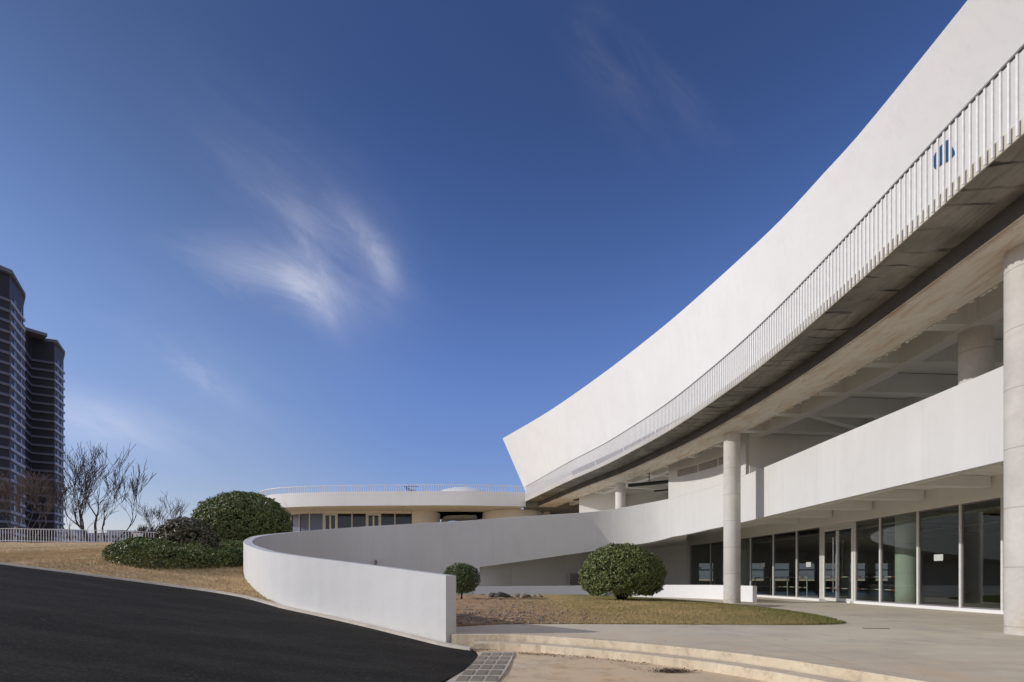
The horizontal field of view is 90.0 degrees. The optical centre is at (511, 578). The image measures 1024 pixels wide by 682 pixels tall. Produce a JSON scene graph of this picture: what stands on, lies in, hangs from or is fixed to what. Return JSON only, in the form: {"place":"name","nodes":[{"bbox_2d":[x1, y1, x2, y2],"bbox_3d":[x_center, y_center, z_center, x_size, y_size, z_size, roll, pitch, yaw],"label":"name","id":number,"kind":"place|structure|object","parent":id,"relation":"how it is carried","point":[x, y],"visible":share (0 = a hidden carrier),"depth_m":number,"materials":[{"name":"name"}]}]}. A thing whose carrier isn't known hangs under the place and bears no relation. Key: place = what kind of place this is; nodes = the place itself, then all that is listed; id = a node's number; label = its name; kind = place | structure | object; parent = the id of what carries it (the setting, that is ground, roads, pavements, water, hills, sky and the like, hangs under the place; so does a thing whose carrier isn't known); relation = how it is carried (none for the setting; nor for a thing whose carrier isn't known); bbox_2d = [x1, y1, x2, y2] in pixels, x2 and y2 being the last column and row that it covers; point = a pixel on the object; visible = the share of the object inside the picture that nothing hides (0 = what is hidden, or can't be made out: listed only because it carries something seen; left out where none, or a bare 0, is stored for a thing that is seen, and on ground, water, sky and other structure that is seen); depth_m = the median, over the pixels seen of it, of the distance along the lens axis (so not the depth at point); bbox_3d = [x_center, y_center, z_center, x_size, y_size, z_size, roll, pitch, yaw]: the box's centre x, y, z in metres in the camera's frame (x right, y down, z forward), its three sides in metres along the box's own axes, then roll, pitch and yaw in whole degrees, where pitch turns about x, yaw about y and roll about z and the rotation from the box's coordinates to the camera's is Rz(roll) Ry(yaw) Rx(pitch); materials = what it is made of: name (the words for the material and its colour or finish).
{"place":"outdoors","nodes":[
{"label":"outdoors","id":0,"kind":"place"},
{"bbox_2d":[0,542,274,603],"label":"lawn","id":1,"kind":"structure","parent":0,"point":[72,544],"depth_m":16.49,"materials":[{"name":"brown plant"}]},
{"bbox_2d":[0,470,61,541],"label":"bare tree","id":2,"kind":"object","parent":1,"relation":"on","point":[20,489],"visible":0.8,"depth_m":43.95,"materials":[{"name":"brown plant"}]},
{"bbox_2d":[0,467,78,542],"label":"bare tree","id":3,"kind":"object","parent":1,"relation":"on","point":[30,489],"visible":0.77,"depth_m":44.91,"materials":[{"name":"brown plant"}]},
{"bbox_2d":[0,528,155,542],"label":"hill fence","id":4,"kind":"object","parent":1,"relation":"on","point":[8,540],"visible":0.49,"depth_m":42.97,"materials":[{"name":"white metal"}]},
{"bbox_2d":[45,474,116,540],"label":"bare tree","id":5,"kind":"object","parent":1,"relation":"on","point":[74,489],"visible":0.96,"depth_m":45.53,"materials":[{"name":"brown plant"}]},
{"bbox_2d":[44,435,135,542],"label":"bare tree","id":6,"kind":"object","parent":1,"relation":"on","point":[78,475],"visible":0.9,"depth_m":46.24,"materials":[{"name":"brown plant"}]},
{"bbox_2d":[100,459,154,542],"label":"bare tree","id":7,"kind":"object","parent":1,"relation":"on","point":[134,489],"visible":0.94,"depth_m":47.47,"materials":[{"name":"brown plant"}]},
{"bbox_2d":[126,524,155,537],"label":"bare shrub","id":8,"kind":"object","parent":1,"relation":"on","point":[142,530],"visible":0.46,"depth_m":59.97,"materials":[{"name":"brown plant"}]},
{"bbox_2d":[137,523,160,537],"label":"bare shrub","id":9,"kind":"object","parent":1,"relation":"on","point":[150,529],"visible":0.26,"depth_m":61.93,"materials":[{"name":"brown plant"}]},
{"bbox_2d":[134,492,189,537],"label":"bare tree","id":10,"kind":"object","parent":1,"relation":"on","point":[156,512],"visible":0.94,"depth_m":51.87,"materials":[{"name":"brown plant"}]},
{"bbox_2d":[101,534,243,569],"bbox_3d":[-13.184,-1.098,21.065,4.689,1.666,9.658,0,0,-15],"label":"hedge","id":11,"kind":"object","parent":1,"relation":"on","point":[137,545],"visible":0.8,"depth_m":17.82,"materials":[{"name":"green plant"}]},
{"bbox_2d":[155,516,219,558],"bbox_3d":[-12.760,-1.556,20.104,2.248,1.760,2.159,0,0,0],"label":"dark bush","id":12,"kind":"object","parent":1,"relation":"on","point":[188,530],"visible":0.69,"depth_m":19.55,"materials":[{"name":"green plant"}]},
{"bbox_2d":[190,490,293,541],"bbox_3d":[-14.291,-3.025,27.205,5.108,3.353,4.768,0,0,0],"label":"dome bush","id":13,"kind":"object","parent":1,"relation":"on","point":[238,515],"visible":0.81,"depth_m":25.71,"materials":[{"name":"green plant"}]},
{"bbox_2d":[265,491,542,531],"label":"round building","id":14,"kind":"structure","parent":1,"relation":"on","point":[318,510],"depth_m":49.49,"materials":[{"name":"white paint"}]},
{"bbox_2d":[291,514,298,531],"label":"window","id":15,"kind":"structure","parent":14,"relation":"in","point":[295,518],"depth_m":52.81,"materials":[{"name":"grey glass"}]},
{"bbox_2d":[299,514,308,530],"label":"window","id":16,"kind":"structure","parent":14,"relation":"in","point":[303,518],"depth_m":52.18,"materials":[{"name":"grey glass"}]},
{"bbox_2d":[309,513,322,529],"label":"window","id":17,"kind":"structure","parent":14,"relation":"in","point":[315,520],"depth_m":51.91,"materials":[{"name":"grey glass"}]},
{"bbox_2d":[323,513,336,528],"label":"door","id":18,"kind":"structure","parent":14,"relation":"in","point":[329,519],"depth_m":51.85,"materials":[{"name":"beige glass"}]},
{"bbox_2d":[337,513,350,527],"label":"window","id":19,"kind":"structure","parent":14,"relation":"in","point":[343,520],"depth_m":51.91,"materials":[{"name":"black glass"}]},
{"bbox_2d":[351,513,365,526],"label":"window","id":20,"kind":"structure","parent":14,"relation":"in","point":[357,520],"depth_m":51.91,"materials":[{"name":"black glass"}]},
{"bbox_2d":[366,513,379,525],"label":"window","id":21,"kind":"structure","parent":14,"relation":"in","point":[372,519],"depth_m":51.88,"materials":[{"name":"beige glass"}]},
{"bbox_2d":[380,513,393,525],"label":"window","id":22,"kind":"structure","parent":14,"relation":"in","point":[385,519],"depth_m":51.91,"materials":[{"name":"black glass"}]},
{"bbox_2d":[259,484,522,494],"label":"roof terrace railing","id":23,"kind":"object","parent":14,"relation":"on","point":[264,492],"visible":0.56,"depth_m":47.71,"materials":[{"name":"white metal"}]},
{"bbox_2d":[394,513,410,524],"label":"window","id":24,"kind":"structure","parent":14,"relation":"in","point":[398,518],"depth_m":51.91,"materials":[{"name":"black glass"}]},
{"bbox_2d":[441,487,482,490],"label":"skylight dome","id":25,"kind":"structure","parent":14,"relation":"on","point":[460,489],"depth_m":56.46,"materials":[{"name":"white glass"}]},
{"bbox_2d":[0,564,477,681],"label":"road","id":26,"kind":"structure","parent":0,"point":[55,626],"depth_m":7.94,"materials":[{"name":"black asphalt"}]},
{"bbox_2d":[0,562,472,650],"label":"kerb","id":27,"kind":"structure","parent":26,"relation":"on","point":[424,639],"depth_m":13.15,"materials":[{"name":"concrete"}]},
{"bbox_2d":[0,0,966,532],"label":"sky","id":28,"kind":"structure","parent":0,"point":[264,244],"materials":[{"name":"blue"}]},
{"bbox_2d":[464,650,766,681],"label":"dirt path","id":29,"kind":"structure","parent":0,"point":[532,667],"depth_m":7.77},
{"bbox_2d":[446,651,513,681],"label":"paver strip","id":30,"kind":"object","parent":29,"relation":"on","point":[488,666],"visible":0.98,"depth_m":7.91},
{"bbox_2d":[469,648,701,673],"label":"leaf litter","id":31,"kind":"object","parent":29,"relation":"on","point":[671,670],"visible":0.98,"depth_m":8.11,"materials":[{"name":"brown plant"}]},
{"bbox_2d":[451,633,952,681],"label":"entrance steps","id":32,"kind":"structure","parent":29,"relation":"on","point":[765,667],"depth_m":8.22,"materials":[{"name":"concrete"}]},
{"bbox_2d":[456,594,846,625],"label":"courtyard lawn","id":33,"kind":"structure","parent":0,"point":[469,599],"depth_m":14.53,"materials":[{"name":"brown plant"}]},
{"bbox_2d":[444,563,480,598],"bbox_3d":[-2.130,0.141,21.393,1.700,1.640,1.652,0,0,0],"label":"clipped tree","id":34,"kind":"object","parent":33,"relation":"on","point":[467,577],"visible":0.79,"depth_m":21.00,"materials":[{"name":"green plant"}]},
{"bbox_2d":[493,592,507,597],"bbox_3d":[-0.534,0.790,23.195,0.626,0.374,0.596,0,0,-14],"label":"stone","id":35,"kind":"object","parent":33,"relation":"on","point":[500,594],"visible":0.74,"depth_m":22.98,"materials":[{"name":"grey stone"}]},
{"bbox_2d":[511,593,519,597],"bbox_3d":[0.202,0.809,23.507,0.517,0.267,0.414,0,0,-6],"label":"stone","id":36,"kind":"object","parent":33,"relation":"on","point":[515,595],"visible":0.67,"depth_m":23.35,"materials":[{"name":"beige stone"}]},
{"bbox_2d":[519,593,530,597],"bbox_3d":[0.570,0.796,23.195,0.491,0.296,0.528,0,0,42],"label":"stone","id":37,"kind":"object","parent":33,"relation":"on","point":[524,595],"visible":0.75,"depth_m":23.02,"materials":[{"name":"beige stone"}]},
{"bbox_2d":[456,598,693,625],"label":"soil clods","id":38,"kind":"object","parent":33,"relation":"on","point":[542,618],"visible":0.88,"depth_m":13.69,"materials":[{"name":"brown soil"}]},
{"bbox_2d":[578,542,666,599],"bbox_3d":[4.488,-0.253,21.009,3.589,2.495,3.429,0,0,0],"label":"round bush","id":39,"kind":"object","parent":33,"relation":"on","point":[606,569],"visible":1,"depth_m":19.96,"materials":[{"name":"green plant"}]},
{"bbox_2d":[442,579,887,681],"bbox_3d":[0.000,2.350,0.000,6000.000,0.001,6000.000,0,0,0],"label":"ground","id":40,"kind":"structure","parent":0,"point":[712,580],"depth_m":563.22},
{"bbox_2d":[0,265,25,541],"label":"apartment tower","id":41,"kind":"structure","parent":40,"relation":"on","point":[12,368],"depth_m":147.47,"materials":[{"name":"grey glass"}]},
{"bbox_2d":[24,325,64,542],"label":"apartment tower","id":42,"kind":"structure","parent":40,"relation":"on","point":[44,396],"depth_m":183.09,"materials":[{"name":"grey glass"}]},
{"bbox_2d":[64,530,94,542],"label":"building","id":43,"kind":"structure","parent":40,"relation":"on","point":[75,535],"depth_m":344.50,"materials":[{"name":"grey glass"}]},
{"bbox_2d":[89,530,130,542],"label":"building","id":44,"kind":"structure","parent":40,"relation":"on","point":[118,533],"depth_m":392.50,"materials":[{"name":"grey glass"}]},
{"bbox_2d":[456,597,1023,681],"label":"plaza","id":45,"kind":"structure","parent":0,"point":[956,646],"depth_m":10.13,"materials":[{"name":"concrete"}]},
{"bbox_2d":[474,585,756,601],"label":"wall","id":46,"kind":"structure","parent":45,"relation":"on","point":[748,593],"depth_m":31.12,"materials":[{"name":"white paint"}]},
{"bbox_2d":[243,366,1002,642],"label":"ramp wall","id":47,"kind":"structure","parent":45,"relation":"on","point":[405,584],"depth_m":17.58,"materials":[{"name":"white paint"}]},
{"bbox_2d":[480,0,1023,635],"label":"exhibition building","id":48,"kind":"structure","parent":45,"relation":"on","point":[930,304],"depth_m":19.38,"materials":[{"name":"white paint"}]},
{"bbox_2d":[573,461,594,474],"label":"ribbon window","id":49,"kind":"structure","parent":48,"relation":"in","point":[591,464],"depth_m":37.11,"materials":[{"name":"grey glass"}]},
{"bbox_2d":[594,448,622,465],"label":"ribbon window","id":50,"kind":"structure","parent":48,"relation":"in","point":[598,461],"depth_m":34.99,"materials":[{"name":"grey glass"}]},
{"bbox_2d":[623,432,652,450],"bbox_3d":[7.647,-7.890,30.504,0.325,0.760,3.995,0,0,-16],"label":"ribbon window","id":51,"kind":"structure","parent":48,"relation":"in","point":[632,444],"depth_m":31.12,"materials":[{"name":"grey glass"}]},
{"bbox_2d":[690,543,709,584],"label":"window","id":52,"kind":"structure","parent":48,"relation":"in","point":[707,543],"depth_m":40.75,"materials":[{"name":"grey metal"}]},
{"bbox_2d":[711,541,722,584],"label":"window","id":53,"kind":"structure","parent":48,"relation":"in","point":[722,541],"depth_m":37.94,"materials":[{"name":"grey metal"}]},
{"bbox_2d":[751,534,771,595],"bbox_3d":[15.423,-0.790,31.575,0.066,3.660,2.395,0,0,-5],"label":"window","id":54,"kind":"structure","parent":48,"relation":"in","point":[771,534],"depth_m":32.74,"materials":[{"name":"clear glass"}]},
{"bbox_2d":[525,44,1023,500],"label":"walkway railing","id":55,"kind":"object","parent":48,"relation":"on","point":[615,447],"visible":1,"depth_m":12.52,"materials":[{"name":"metal"}]},
{"bbox_2d":[755,577,807,596],"bbox_3d":[17.000,0.472,32.650,0.063,1.146,6.360,0,0,0],"label":"safety barrier","id":56,"kind":"object","parent":48,"relation":"on","point":[787,586],"visible":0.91,"depth_m":31.57,"materials":[{"name":"silver metal"}]},
{"bbox_2d":[774,531,795,596],"bbox_3d":[15.609,-0.790,29.250,0.065,3.660,2.141,0,0,-4],"label":"window","id":57,"kind":"structure","parent":48,"relation":"in","point":[791,531],"depth_m":30.28,"materials":[{"name":"white metal"}]},
{"bbox_2d":[797,527,819,598],"bbox_3d":[15.746,-0.790,27.150,0.064,3.660,1.937,0,0,-3],"label":"window","id":58,"kind":"structure","parent":48,"relation":"in","point":[818,527],"depth_m":28.08,"materials":[{"name":"white metal"}]},
{"bbox_2d":[821,522,853,601],"bbox_3d":[15.758,-0.745,24.875,0.225,3.730,2.430,0,0,0],"label":"glass door","id":59,"kind":"structure","parent":48,"relation":"in","point":[845,525],"depth_m":24.77,"materials":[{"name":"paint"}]},
{"bbox_2d":[825,576,894,598],"bbox_3d":[17.300,0.472,25.150,0.063,1.146,6.360,0,0,0],"label":"safety barrier","id":60,"kind":"object","parent":48,"relation":"on","point":[849,577],"visible":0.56,"depth_m":26.17,"materials":[{"name":"grey metal"}]},
{"bbox_2d":[856,518,878,601],"bbox_3d":[15.857,-0.790,22.800,0.060,3.660,1.530,0,0,0],"label":"window","id":61,"kind":"structure","parent":48,"relation":"in","point":[874,518],"depth_m":23.53,"materials":[{"name":"white metal"}]},
{"bbox_2d":[881,512,915,604],"bbox_3d":[15.860,-0.790,20.975,0.062,3.660,1.990,0,0,0],"label":"window","id":62,"kind":"structure","parent":48,"relation":"in","point":[910,512],"depth_m":21.94,"materials":[{"name":"white metal"}]},
{"bbox_2d":[934,554,942,560],"bbox_3d":[15.826,-0.772,19.000,0.004,0.238,0.404,0,0,0],"label":"paper notice","id":63,"kind":"object","parent":48,"relation":"attached to","point":[938,557],"visible":1,"depth_m":19.00,"materials":[{"name":"white paper"}]},
{"bbox_2d":[919,504,958,607],"bbox_3d":[15.856,-0.790,19.000,0.065,3.660,1.840,0,0,0],"label":"window","id":64,"kind":"structure","parent":48,"relation":"in","point":[958,504],"depth_m":19.88,"materials":[{"name":"white metal"}]},
{"bbox_2d":[962,497,1000,609],"bbox_3d":[15.852,-0.790,17.275,0.063,3.660,1.490,0,0,0],"label":"window","id":65,"kind":"structure","parent":48,"relation":"in","point":[1000,497],"depth_m":17.99,"materials":[{"name":"glass"}]},
{"bbox_2d":[699,563,887,578],"bbox_3d":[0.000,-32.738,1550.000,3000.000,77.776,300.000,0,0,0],"label":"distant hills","id":66,"kind":"structure","parent":0,"point":[706,574],"depth_m":1400.00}
]}

